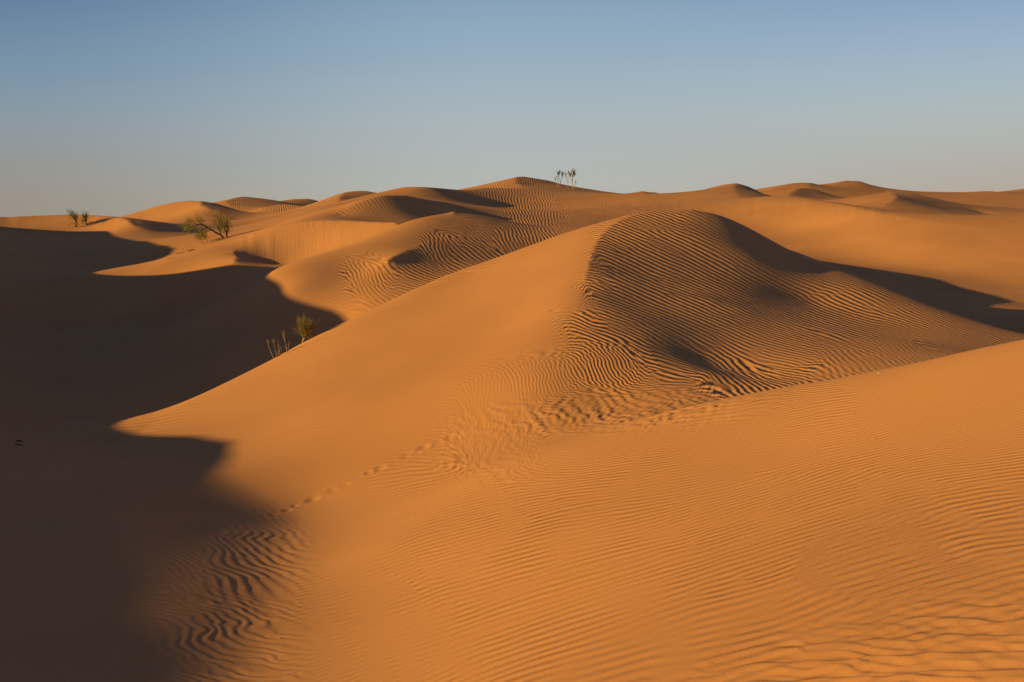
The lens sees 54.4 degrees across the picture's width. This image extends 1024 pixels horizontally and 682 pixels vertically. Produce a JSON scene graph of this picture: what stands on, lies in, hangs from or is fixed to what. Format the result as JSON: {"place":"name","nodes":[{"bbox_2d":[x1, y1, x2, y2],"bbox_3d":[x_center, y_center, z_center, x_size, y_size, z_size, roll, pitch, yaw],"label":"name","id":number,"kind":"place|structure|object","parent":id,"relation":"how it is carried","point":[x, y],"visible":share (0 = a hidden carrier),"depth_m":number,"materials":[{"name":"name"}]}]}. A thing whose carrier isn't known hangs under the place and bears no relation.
{"place":"outdoors","nodes":[
{"label":"outdoors","id":0,"kind":"place"},
{"bbox_2d":[0,177,1023,681],"bbox_3d":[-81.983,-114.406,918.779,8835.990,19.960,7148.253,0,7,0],"label":"sand dunes","id":1,"kind":"structure","parent":0,"point":[520,429],"depth_m":12.16,"materials":[{"name":"orange sand"}]},
{"bbox_2d":[67,208,91,226],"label":"desert shrub","id":2,"kind":"object","parent":1,"relation":"on","point":[75,217],"visible":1,"depth_m":70.56,"materials":[{"name":"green plant"}]},
{"bbox_2d":[179,208,232,240],"bbox_3d":[-15.216,-5.730,49.345,2.623,1.691,1.093,-1,7,-10],"label":"desert tree","id":3,"kind":"object","parent":1,"relation":"on","point":[226,227],"visible":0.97,"depth_m":49.43,"materials":[{"name":"green plant"}]},
{"bbox_2d":[195,229,219,243],"bbox_3d":[-14.878,-5.035,48.827,1.365,0.924,0.722,-2,7,-19],"label":"desert shrub","id":4,"kind":"object","parent":1,"relation":"on","point":[201,235],"visible":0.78,"depth_m":48.72,"materials":[{"name":"green plant"}]},
{"bbox_2d":[266,331,290,358],"bbox_3d":[-4.711,0.063,20.094,0.472,0.593,0.120,-3,7,-20],"label":"dry shrub","id":5,"kind":"object","parent":1,"relation":"on","point":[279,344],"visible":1,"depth_m":20.10,"materials":[{"name":"brown plant"}]},
{"bbox_2d":[292,315,317,342],"bbox_3d":[-4.325,-0.240,21.041,0.678,0.747,0.502,0,7,0],"label":"desert shrub","id":6,"kind":"object","parent":1,"relation":"on","point":[304,328],"visible":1,"depth_m":20.97,"materials":[{"name":"green plant"}]},
{"bbox_2d":[555,170,563,184],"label":"sapling","id":7,"kind":"object","parent":1,"relation":"on","point":[558,173],"visible":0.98,"depth_m":97.60,"materials":[{"name":"brown plant"}]},
{"bbox_2d":[568,169,575,187],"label":"sapling","id":8,"kind":"object","parent":1,"relation":"on","point":[573,173],"visible":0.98,"depth_m":96.59,"materials":[{"name":"brown plant"}]},
{"bbox_2d":[0,0,1023,216],"label":"sky","id":9,"kind":"structure","parent":0,"point":[116,108],"materials":[{"name":"blue"}]}
]}

